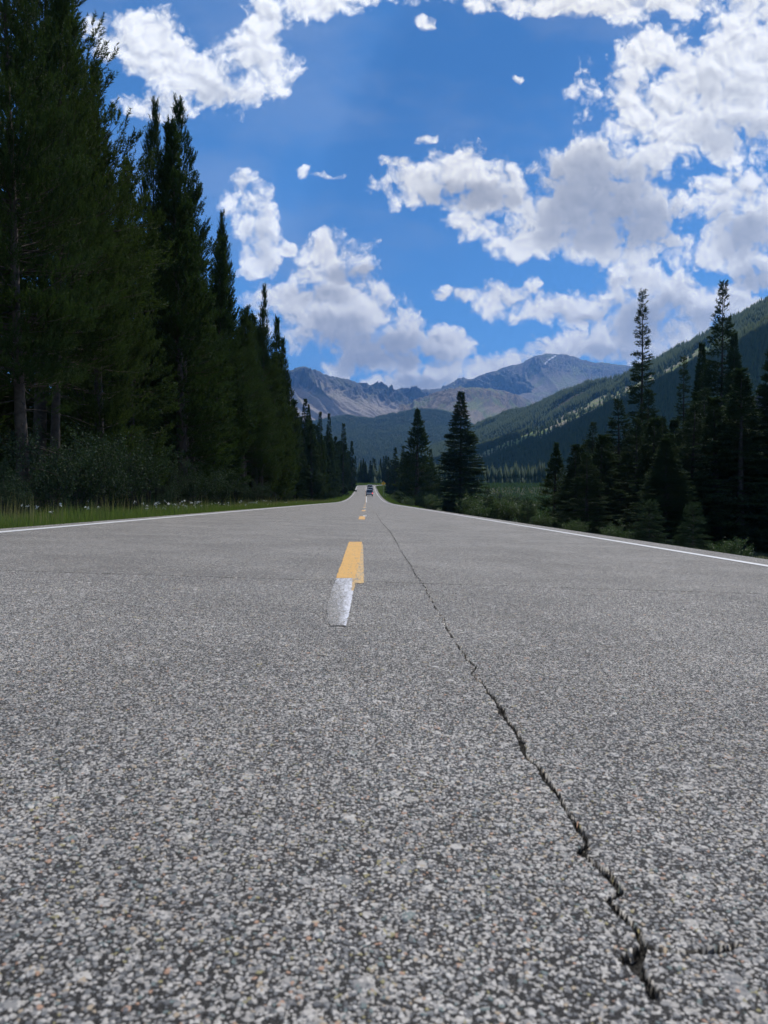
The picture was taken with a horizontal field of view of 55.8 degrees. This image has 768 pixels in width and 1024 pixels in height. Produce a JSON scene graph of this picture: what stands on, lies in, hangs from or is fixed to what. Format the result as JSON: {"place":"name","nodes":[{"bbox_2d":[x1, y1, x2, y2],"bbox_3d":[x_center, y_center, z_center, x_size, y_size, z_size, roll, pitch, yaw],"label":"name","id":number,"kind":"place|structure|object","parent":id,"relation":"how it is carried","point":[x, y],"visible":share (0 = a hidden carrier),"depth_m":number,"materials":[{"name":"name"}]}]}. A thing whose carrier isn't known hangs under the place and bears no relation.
{"place":"outdoors","nodes":[
{"label":"outdoors","id":0,"kind":"place"},
{"bbox_2d":[0,500,340,528],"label":"grass","id":1,"kind":"structure","parent":0,"point":[106,515],"depth_m":13.08,"materials":[{"name":"plant"}]},
{"bbox_2d":[0,485,767,1023],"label":"road","id":2,"kind":"structure","parent":0,"point":[258,789],"depth_m":1.19,"materials":[{"name":"asphalt"}]},
{"bbox_2d":[0,492,354,532],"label":"edge line","id":3,"kind":"object","parent":2,"relation":"on","point":[127,520],"visible":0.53,"depth_m":10.40,"materials":[{"name":"white paint"}]},
{"bbox_2d":[326,578,352,624],"bbox_3d":[-0.200,0.388,3.363,0.111,0.004,1.597,0,1,-1],"label":"white patch","id":4,"kind":"object","parent":2,"relation":"on","point":[339,602],"visible":1,"depth_m":3.15,"materials":[{"name":"paint"}]},
{"bbox_2d":[336,542,361,577],"bbox_3d":[-0.258,0.345,5.921,0.140,0.005,3.636,0,1,-1],"label":"yellow dash","id":5,"kind":"object","parent":2,"relation":"on","point":[348,568],"visible":1,"depth_m":5.22,"materials":[{"name":"paint"}]},
{"bbox_2d":[355,544,363,582],"bbox_3d":[-0.195,0.351,5.751,0.076,0.003,3.730,0,1,-2],"label":"yellow overspray","id":6,"kind":"object","parent":2,"relation":"on","point":[359,576],"visible":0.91,"depth_m":4.59,"materials":[{"name":"paint"}]},
{"bbox_2d":[374,486,767,566],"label":"edge line","id":7,"kind":"object","parent":2,"relation":"on","point":[625,542],"visible":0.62,"depth_m":8.92,"materials":[{"name":"white paint"}]},
{"bbox_2d":[0,485,767,593],"bbox_3d":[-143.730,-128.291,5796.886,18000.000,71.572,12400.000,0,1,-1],"label":"ground","id":8,"kind":"structure","parent":0,"point":[756,555],"depth_m":28.71,"materials":[{"name":"asphalt"}]},
{"bbox_2d":[0,209,31,450],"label":"pine tree","id":9,"kind":"object","parent":8,"relation":"on","point":[14,301],"visible":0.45,"depth_m":13.20,"materials":[{"name":"green plant"}]},
{"bbox_2d":[0,321,33,494],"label":"pine tree","id":10,"kind":"object","parent":8,"relation":"on","point":[7,408],"visible":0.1,"depth_m":25.75,"materials":[{"name":"green plant"}]},
{"bbox_2d":[0,477,33,516],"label":"shrub","id":11,"kind":"object","parent":8,"relation":"on","point":[9,489],"visible":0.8,"depth_m":12.19,"materials":[{"name":"green plant"}]},
{"bbox_2d":[0,455,47,516],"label":"shrub","id":12,"kind":"object","parent":8,"relation":"on","point":[5,474],"visible":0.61,"depth_m":12.47,"materials":[{"name":"green plant"}]},
{"bbox_2d":[0,418,101,511],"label":"shrub","id":13,"kind":"object","parent":8,"relation":"on","point":[48,466],"visible":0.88,"depth_m":13.61,"materials":[{"name":"green plant"}]},
{"bbox_2d":[0,0,120,515],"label":"pine tree","id":14,"kind":"object","parent":8,"relation":"on","point":[64,311],"visible":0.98,"depth_m":13.20,"materials":[{"name":"green plant"}]},
{"bbox_2d":[13,422,130,512],"bbox_3d":[-6.895,-0.921,16.615,2.623,2.258,1.722,0,1,11],"label":"shrub","id":15,"kind":"object","parent":8,"relation":"on","point":[89,489],"visible":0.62,"depth_m":16.33,"materials":[{"name":"green plant"}]},
{"bbox_2d":[0,0,160,509],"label":"pine tree","id":16,"kind":"object","parent":8,"relation":"on","point":[68,23],"visible":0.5,"depth_m":16.91,"materials":[{"name":"green plant"}]},
{"bbox_2d":[8,16,158,505],"bbox_3d":[-10.922,-8.612,25.579,5.280,17.817,5.104,-1,1,-28],"label":"pine tree","id":17,"kind":"object","parent":8,"relation":"on","point":[30,416],"visible":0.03,"depth_m":25.25,"materials":[{"name":"green plant"}]},
{"bbox_2d":[0,0,177,510],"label":"pine tree","id":18,"kind":"object","parent":8,"relation":"on","point":[111,113],"visible":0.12,"depth_m":19.86,"materials":[{"name":"green plant"}]},
{"bbox_2d":[36,59,160,509],"bbox_3d":[-8.051,-6.185,20.469,3.448,13.283,3.365,0,1,-21],"label":"pine tree","id":19,"kind":"object","parent":8,"relation":"on","point":[98,403],"visible":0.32,"depth_m":20.37,"materials":[{"name":"green plant"}]},
{"bbox_2d":[74,435,148,511],"bbox_3d":[-6.596,-0.790,17.557,1.810,2.044,2.248,0,1,1],"label":"shrub","id":20,"kind":"object","parent":8,"relation":"on","point":[115,492],"visible":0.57,"depth_m":17.32,"materials":[{"name":"green plant"}]},
{"bbox_2d":[71,425,184,509],"bbox_3d":[-6.426,-1.049,18.525,2.900,2.496,1.903,0,1,-27],"label":"shrub","id":21,"kind":"object","parent":8,"relation":"on","point":[136,468],"visible":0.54,"depth_m":18.61,"materials":[{"name":"green plant"}]},
{"bbox_2d":[75,153,181,504],"bbox_3d":[-8.920,-6.102,25.427,3.212,12.783,3.615,0,1,9],"label":"pine tree","id":22,"kind":"object","parent":8,"relation":"on","point":[154,405],"visible":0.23,"depth_m":25.46,"materials":[{"name":"green plant"}]},
{"bbox_2d":[131,95,192,504],"bbox_3d":[-9.631,-8.495,29.813,3.456,17.560,3.573,1,0,39],"label":"pine tree","id":23,"kind":"object","parent":8,"relation":"on","point":[153,136],"visible":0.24,"depth_m":29.67,"materials":[{"name":"green plant"}]},
{"bbox_2d":[3,489,327,514],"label":"undergrowth","id":24,"kind":"object","parent":8,"relation":"on","point":[153,497],"visible":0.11,"depth_m":27.12,"materials":[{"name":"green plant"}]},
{"bbox_2d":[150,477,185,508],"bbox_3d":[-6.961,-0.537,23.438,1.122,1.267,1.394,1,1,35],"label":"shrub","id":25,"kind":"object","parent":8,"relation":"on","point":[166,496],"visible":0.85,"depth_m":23.38,"materials":[{"name":"green plant"}]},
{"bbox_2d":[0,491,337,524],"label":"dry grass","id":26,"kind":"structure","parent":8,"relation":"on","point":[55,515],"depth_m":13.41,"materials":[{"name":"plant"}]},
{"bbox_2d":[121,115,236,506],"bbox_3d":[-8.598,-8.010,30.046,4.256,16.705,4.789,0,1,43],"label":"pine tree","id":27,"kind":"object","parent":8,"relation":"on","point":[176,211],"visible":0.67,"depth_m":29.68,"materials":[{"name":"green plant"}]},
{"bbox_2d":[135,92,245,498],"bbox_3d":[-9.289,-9.398,33.157,5.763,19.505,5.807,-1,0,-10],"label":"pine tree","id":28,"kind":"object","parent":8,"relation":"on","point":[197,192],"visible":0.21,"depth_m":32.83,"materials":[{"name":"green plant"}]},
{"bbox_2d":[152,192,237,497],"bbox_3d":[-9.438,-7.663,34.893,4.074,15.812,4.584,0,0,33],"label":"pine tree","id":29,"kind":"object","parent":8,"relation":"on","point":[192,460],"visible":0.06,"depth_m":34.83,"materials":[{"name":"green plant"}]},
{"bbox_2d":[164,458,226,505],"bbox_3d":[-7.126,-0.998,26.542,2.430,2.092,1.595,0,1,6],"label":"shrub","id":30,"kind":"object","parent":8,"relation":"on","point":[189,488],"visible":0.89,"depth_m":26.68,"materials":[{"name":"green plant"}]},
{"bbox_2d":[200,467,240,505],"bbox_3d":[-6.637,-0.967,29.117,1.720,1.942,2.136,0,1,-3],"label":"shrub","id":31,"kind":"object","parent":8,"relation":"on","point":[227,491],"visible":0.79,"depth_m":29.09,"materials":[{"name":"green plant"}]},
{"bbox_2d":[192,231,259,502],"bbox_3d":[-8.965,-7.575,39.483,4.456,15.246,3.960,0,1,-26],"label":"pine tree","id":32,"kind":"object","parent":8,"relation":"on","point":[223,292],"visible":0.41,"depth_m":39.16,"materials":[{"name":"green plant"}]},
{"bbox_2d":[207,208,254,487],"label":"pine tree","id":33,"kind":"object","parent":8,"relation":"on","point":[243,357],"visible":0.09,"depth_m":40.75,"materials":[{"name":"green plant"}]},
{"bbox_2d":[220,458,255,501],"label":"young fir","id":34,"kind":"object","parent":8,"relation":"on","point":[237,495],"visible":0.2,"depth_m":41.75,"materials":[{"name":"green plant"}]},
{"bbox_2d":[227,304,277,490],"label":"pine tree","id":35,"kind":"object","parent":8,"relation":"on","point":[266,458],"visible":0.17,"depth_m":48.21,"materials":[{"name":"green plant"}]},
{"bbox_2d":[225,306,284,502],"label":"pine tree","id":36,"kind":"object","parent":8,"relation":"on","point":[248,342],"visible":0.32,"depth_m":43.85,"materials":[{"name":"green plant"}]},
{"bbox_2d":[232,311,286,501],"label":"pine tree","id":37,"kind":"object","parent":8,"relation":"on","point":[254,317],"visible":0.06,"depth_m":54.46,"materials":[{"name":"green plant"}]},
{"bbox_2d":[248,283,289,502],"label":"pine tree","id":38,"kind":"object","parent":8,"relation":"on","point":[261,337],"visible":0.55,"depth_m":52.50,"materials":[{"name":"green plant"}]},
{"bbox_2d":[257,352,297,500],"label":"pine tree","id":39,"kind":"object","parent":8,"relation":"on","point":[289,470],"visible":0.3,"depth_m":58.51,"materials":[{"name":"green plant"}]},
{"bbox_2d":[263,315,295,492],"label":"pine tree","id":40,"kind":"object","parent":8,"relation":"on","point":[276,333],"visible":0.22,"depth_m":62.57,"materials":[{"name":"green plant"}]},
{"bbox_2d":[280,370,299,495],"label":"pine tree","id":41,"kind":"object","parent":8,"relation":"on","point":[294,461],"visible":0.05,"depth_m":70.67,"materials":[{"name":"green plant"}]},
{"bbox_2d":[280,336,303,495],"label":"pine tree","id":42,"kind":"object","parent":8,"relation":"on","point":[288,384],"visible":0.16,"depth_m":72.55,"materials":[{"name":"green plant"}]},
{"bbox_2d":[289,399,311,501],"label":"fir tree","id":43,"kind":"object","parent":8,"relation":"on","point":[294,404],"visible":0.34,"depth_m":76.50,"materials":[{"name":"green plant"}]},
{"bbox_2d":[296,398,309,497],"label":"fir tree","id":44,"kind":"object","parent":8,"relation":"on","point":[305,421],"visible":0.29,"depth_m":99.22,"materials":[{"name":"green plant"}]},
{"bbox_2d":[296,423,327,500],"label":"fir tree","id":45,"kind":"object","parent":8,"relation":"on","point":[310,458],"visible":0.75,"depth_m":89.01,"materials":[{"name":"green plant"}]},
{"bbox_2d":[319,434,330,498],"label":"pine tree","id":46,"kind":"object","parent":8,"relation":"on","point":[322,453],"visible":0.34,"depth_m":124.16,"materials":[{"name":"green plant"}]},
{"bbox_2d":[323,441,336,499],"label":"fir tree","id":47,"kind":"object","parent":8,"relation":"on","point":[330,470],"visible":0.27,"depth_m":130.01,"materials":[{"name":"green plant"}]},
{"bbox_2d":[324,413,336,488],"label":"fir tree","id":48,"kind":"object","parent":8,"relation":"on","point":[328,432],"visible":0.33,"depth_m":139.56,"materials":[{"name":"green plant"}]},
{"bbox_2d":[326,441,338,498],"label":"fir tree","id":49,"kind":"object","parent":8,"relation":"on","point":[330,455],"visible":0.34,"depth_m":138.14,"materials":[{"name":"green plant"}]},
{"bbox_2d":[338,423,350,495],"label":"fir tree","id":50,"kind":"object","parent":8,"relation":"on","point":[342,462],"visible":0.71,"depth_m":175.10,"materials":[{"name":"green plant"}]},
{"bbox_2d":[347,441,356,491],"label":"fir tree","id":51,"kind":"object","parent":8,"relation":"on","point":[352,462],"visible":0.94,"depth_m":234.26,"materials":[{"name":"green plant"}]},
{"bbox_2d":[387,448,399,497],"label":"fir tree","id":52,"kind":"object","parent":8,"relation":"on","point":[394,476],"visible":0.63,"depth_m":204.13,"materials":[{"name":"green plant"}]},
{"bbox_2d":[376,485,425,508],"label":"grass","id":53,"kind":"structure","parent":8,"relation":"on","point":[380,491],"depth_m":188.77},
{"bbox_2d":[392,407,440,506],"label":"pine tree","id":54,"kind":"object","parent":8,"relation":"on","point":[420,437],"visible":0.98,"depth_m":119.68,"materials":[{"name":"green plant"}]},
{"bbox_2d":[421,494,446,509],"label":"willow bush","id":55,"kind":"object","parent":8,"relation":"on","point":[430,503],"visible":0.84,"depth_m":99.58,"materials":[{"name":"green plant"}]},
{"bbox_2d":[432,391,490,513],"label":"fir tree","id":56,"kind":"object","parent":8,"relation":"on","point":[467,438],"visible":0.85,"depth_m":92.23,"materials":[{"name":"green plant"}]},
{"bbox_2d":[353,458,573,483],"bbox_3d":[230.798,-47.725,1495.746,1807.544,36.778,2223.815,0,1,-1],"label":"valley forest","id":57,"kind":"object","parent":8,"relation":"on","point":[516,475],"visible":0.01,"depth_m":390.50,"materials":[{"name":"plant"}]},
{"bbox_2d":[455,489,490,514],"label":"willow bush","id":58,"kind":"object","parent":8,"relation":"on","point":[464,502],"visible":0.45,"depth_m":59.88,"materials":[{"name":"green plant"}]},
{"bbox_2d":[463,502,490,516],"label":"willow bush","id":59,"kind":"object","parent":8,"relation":"on","point":[476,510],"visible":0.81,"depth_m":43.98,"materials":[{"name":"green plant"}]},
{"bbox_2d":[469,494,514,518],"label":"willow bush","id":60,"kind":"object","parent":8,"relation":"on","point":[497,509],"visible":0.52,"depth_m":51.85,"materials":[{"name":"green plant"}]},
{"bbox_2d":[439,482,560,521],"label":"meadow grass","id":61,"kind":"structure","parent":8,"relation":"on","point":[526,485],"depth_m":286.92,"materials":[{"name":"green plant"}]},
{"bbox_2d":[493,491,530,520],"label":"willow bush","id":62,"kind":"object","parent":8,"relation":"on","point":[507,517],"visible":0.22,"depth_m":55.86,"materials":[{"name":"green plant"}]},
{"bbox_2d":[503,497,546,523],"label":"willow bush","id":63,"kind":"object","parent":8,"relation":"on","point":[518,512],"visible":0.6,"depth_m":49.88,"materials":[{"name":"green plant"}]},
{"bbox_2d":[517,497,536,523],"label":"young fir","id":64,"kind":"object","parent":8,"relation":"on","point":[531,513],"visible":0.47,"depth_m":40.16,"materials":[{"name":"green plant"}]},
{"bbox_2d":[528,511,557,526],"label":"willow bush","id":65,"kind":"object","parent":8,"relation":"on","point":[545,521],"visible":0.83,"depth_m":36.04,"materials":[{"name":"green plant"}]},
{"bbox_2d":[534,442,566,521],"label":"pine tree","id":66,"kind":"object","parent":8,"relation":"on","point":[553,466],"visible":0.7,"depth_m":62.19,"materials":[{"name":"green plant"}]},
{"bbox_2d":[547,446,596,528],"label":"fir tree","id":67,"kind":"object","parent":8,"relation":"on","point":[581,450],"visible":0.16,"depth_m":46.84,"materials":[{"name":"green plant"}]},
{"bbox_2d":[547,444,603,527],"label":"fir tree","id":68,"kind":"object","parent":8,"relation":"on","point":[570,469],"visible":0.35,"depth_m":42.82,"materials":[{"name":"green plant"}]},
{"bbox_2d":[558,518,592,532],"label":"willow bush","id":69,"kind":"object","parent":8,"relation":"on","point":[574,526],"visible":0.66,"depth_m":30.08,"materials":[{"name":"green plant"}]},
{"bbox_2d":[564,422,599,506],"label":"fir tree","id":70,"kind":"object","parent":8,"relation":"on","point":[593,443],"visible":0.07,"depth_m":53.14,"materials":[{"name":"green plant"}]},
{"bbox_2d":[554,453,618,534],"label":"fir tree","id":71,"kind":"object","parent":8,"relation":"on","point":[587,512],"visible":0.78,"depth_m":32.97,"materials":[{"name":"green plant"}]},
{"bbox_2d":[430,509,765,558],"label":"undergrowth","id":72,"kind":"object","parent":8,"relation":"on","point":[552,525],"visible":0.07,"depth_m":27.57,"materials":[{"name":"green plant"}]},
{"bbox_2d":[568,434,631,534],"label":"fir tree","id":73,"kind":"object","parent":8,"relation":"on","point":[605,465],"visible":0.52,"depth_m":39.02,"materials":[{"name":"green plant"}]},
{"bbox_2d":[588,434,627,530],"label":"fir tree","id":74,"kind":"object","parent":8,"relation":"on","point":[609,445],"visible":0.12,"depth_m":44.97,"materials":[{"name":"green plant"}]},
{"bbox_2d":[599,520,633,538],"bbox_3d":[7.738,0.740,24.137,1.268,1.028,1.547,1,1,37],"label":"willow bush","id":75,"kind":"object","parent":8,"relation":"on","point":[610,531],"visible":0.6,"depth_m":24.05,"materials":[{"name":"green plant"}]},
{"bbox_2d":[595,398,641,520],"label":"fir tree","id":76,"kind":"object","parent":8,"relation":"on","point":[613,423],"visible":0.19,"depth_m":47.31,"materials":[{"name":"green plant"}]},
{"bbox_2d":[601,417,652,534],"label":"fir tree","id":77,"kind":"object","parent":8,"relation":"on","point":[627,455],"visible":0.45,"depth_m":41.91,"materials":[{"name":"green plant"}]},
{"bbox_2d":[613,417,663,537],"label":"fir tree","id":78,"kind":"object","parent":8,"relation":"on","point":[647,462],"visible":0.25,"depth_m":36.79,"materials":[{"name":"green plant"}]},
{"bbox_2d":[625,288,655,483],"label":"fir tree","id":79,"kind":"object","parent":8,"relation":"on","point":[640,395],"visible":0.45,"depth_m":56.19,"materials":[{"name":"green plant"}]},
{"bbox_2d":[620,388,661,531],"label":"fir tree","id":80,"kind":"object","parent":8,"relation":"on","point":[649,394],"visible":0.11,"depth_m":50.53,"materials":[{"name":"green plant"}]},
{"bbox_2d":[629,498,673,544],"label":"young fir","id":81,"kind":"object","parent":8,"relation":"on","point":[640,530],"visible":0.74,"depth_m":22.09,"materials":[{"name":"green plant"}]},
{"bbox_2d":[625,433,708,541],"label":"fir tree","id":82,"kind":"object","parent":8,"relation":"on","point":[670,436],"visible":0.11,"depth_m":34.10,"materials":[{"name":"green plant"}]},
{"bbox_2d":[627,438,711,545],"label":"fir tree","id":83,"kind":"object","parent":8,"relation":"on","point":[656,480],"visible":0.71,"depth_m":31.12,"materials":[{"name":"green plant"}]},
{"bbox_2d":[667,419,687,461],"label":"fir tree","id":84,"kind":"object","parent":8,"relation":"on","point":[674,426],"visible":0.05,"depth_m":51.64,"materials":[{"name":"green plant"}]},
{"bbox_2d":[673,356,692,434],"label":"fir tree","id":85,"kind":"object","parent":8,"relation":"on","point":[680,394],"visible":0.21,"depth_m":57.40,"materials":[{"name":"green plant"}]},
{"bbox_2d":[672,502,716,549],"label":"young fir","id":86,"kind":"object","parent":8,"relation":"on","point":[683,527],"visible":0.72,"depth_m":13.30,"materials":[{"name":"green plant"}]},
{"bbox_2d":[663,401,733,544],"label":"fir tree","id":87,"kind":"object","parent":8,"relation":"on","point":[684,430],"visible":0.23,"depth_m":35.00,"materials":[{"name":"green plant"}]},
{"bbox_2d":[677,387,723,511],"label":"fir tree","id":88,"kind":"object","parent":8,"relation":"on","point":[705,391],"visible":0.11,"depth_m":43.18,"materials":[{"name":"green plant"}]},
{"bbox_2d":[685,342,717,444],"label":"fir tree","id":89,"kind":"object","parent":8,"relation":"on","point":[699,368],"visible":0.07,"depth_m":55.37,"materials":[{"name":"green plant"}]},
{"bbox_2d":[696,280,744,430],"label":"fir tree","id":90,"kind":"object","parent":8,"relation":"on","point":[712,364],"visible":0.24,"depth_m":51.46,"materials":[{"name":"green plant"}]},
{"bbox_2d":[687,395,758,546],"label":"fir tree","id":91,"kind":"object","parent":8,"relation":"on","point":[701,477],"visible":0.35,"depth_m":32.84,"materials":[{"name":"green plant"}]},
{"bbox_2d":[716,330,743,488],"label":"fir tree","id":92,"kind":"object","parent":8,"relation":"on","point":[736,357],"visible":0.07,"depth_m":49.55,"materials":[{"name":"green plant"}]},
{"bbox_2d":[705,536,754,556],"bbox_3d":[6.257,0.713,13.172,0.955,0.592,0.841,-1,1,-44],"label":"willow bush","id":93,"kind":"object","parent":8,"relation":"on","point":[725,548],"visible":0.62,"depth_m":13.08,"materials":[{"name":"green plant"}]},
{"bbox_2d":[693,368,767,552],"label":"fir tree","id":94,"kind":"object","parent":8,"relation":"on","point":[737,525],"visible":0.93,"depth_m":31.53,"materials":[{"name":"green plant"}]},
{"bbox_2d":[695,379,767,550],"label":"fir tree","id":95,"kind":"object","parent":8,"relation":"on","point":[752,429],"visible":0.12,"depth_m":34.06,"materials":[{"name":"green plant"}]},
{"bbox_2d":[735,349,767,551],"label":"fir tree","id":96,"kind":"object","parent":8,"relation":"on","point":[763,401],"visible":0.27,"depth_m":33.31,"materials":[{"name":"green plant"}]},
{"bbox_2d":[0,0,767,395],"label":"sky","id":97,"kind":"structure","parent":0,"point":[423,194],"materials":[{"name":"blue"}]},
{"bbox_2d":[323,410,466,464],"bbox_3d":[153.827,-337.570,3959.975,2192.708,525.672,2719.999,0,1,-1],"label":"wooded hill","id":98,"kind":"structure","parent":0,"point":[399,424],"depth_m":3966.98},
{"bbox_2d":[302,407,473,471],"bbox_3d":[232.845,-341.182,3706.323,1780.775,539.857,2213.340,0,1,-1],"label":"distant forest","id":99,"kind":"object","parent":98,"relation":"on","point":[397,436],"visible":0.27,"depth_m":3695.30,"materials":[{"name":"plant"}]},
{"bbox_2d":[286,366,536,420],"bbox_3d":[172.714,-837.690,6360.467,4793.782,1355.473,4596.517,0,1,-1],"label":"mountain ridge","id":100,"kind":"structure","parent":0,"point":[324,394],"depth_m":5919.06,"materials":[{"name":"stone"}]},
{"bbox_2d":[400,386,534,423],"bbox_3d":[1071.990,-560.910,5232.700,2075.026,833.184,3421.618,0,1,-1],"label":"mountain shoulder","id":101,"kind":"object","parent":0,"point":[483,403],"visible":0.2,"depth_m":5271.60},
{"bbox_2d":[436,353,631,401],"bbox_3d":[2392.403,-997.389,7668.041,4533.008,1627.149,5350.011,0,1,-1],"label":"mountain peak","id":102,"kind":"structure","parent":0,"point":[558,372],"depth_m":7842.61,"materials":[{"name":"stone"}]},
{"bbox_2d":[494,344,712,434],"bbox_3d":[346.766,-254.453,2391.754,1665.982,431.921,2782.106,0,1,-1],"label":"wooded slope","id":103,"kind":"structure","parent":0,"point":[595,401],"depth_m":1758.17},
{"bbox_2d":[376,296,767,472],"bbox_3d":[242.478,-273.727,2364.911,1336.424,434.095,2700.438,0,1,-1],"label":"slope forest","id":104,"kind":"object","parent":103,"relation":"on","point":[510,420],"visible":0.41,"depth_m":1994.43,"materials":[{"name":"plant"}]},
{"bbox_2d":[468,383,767,467],"bbox_3d":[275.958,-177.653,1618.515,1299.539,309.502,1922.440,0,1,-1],"label":"wooded spur","id":105,"kind":"structure","parent":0,"point":[525,436],"depth_m":1482.21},
{"bbox_2d":[421,314,767,472],"bbox_3d":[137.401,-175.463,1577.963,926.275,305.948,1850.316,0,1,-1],"label":"spur forest","id":106,"kind":"object","parent":105,"relation":"on","point":[752,345],"visible":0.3,"depth_m":1000.30,"materials":[{"name":"plant"}]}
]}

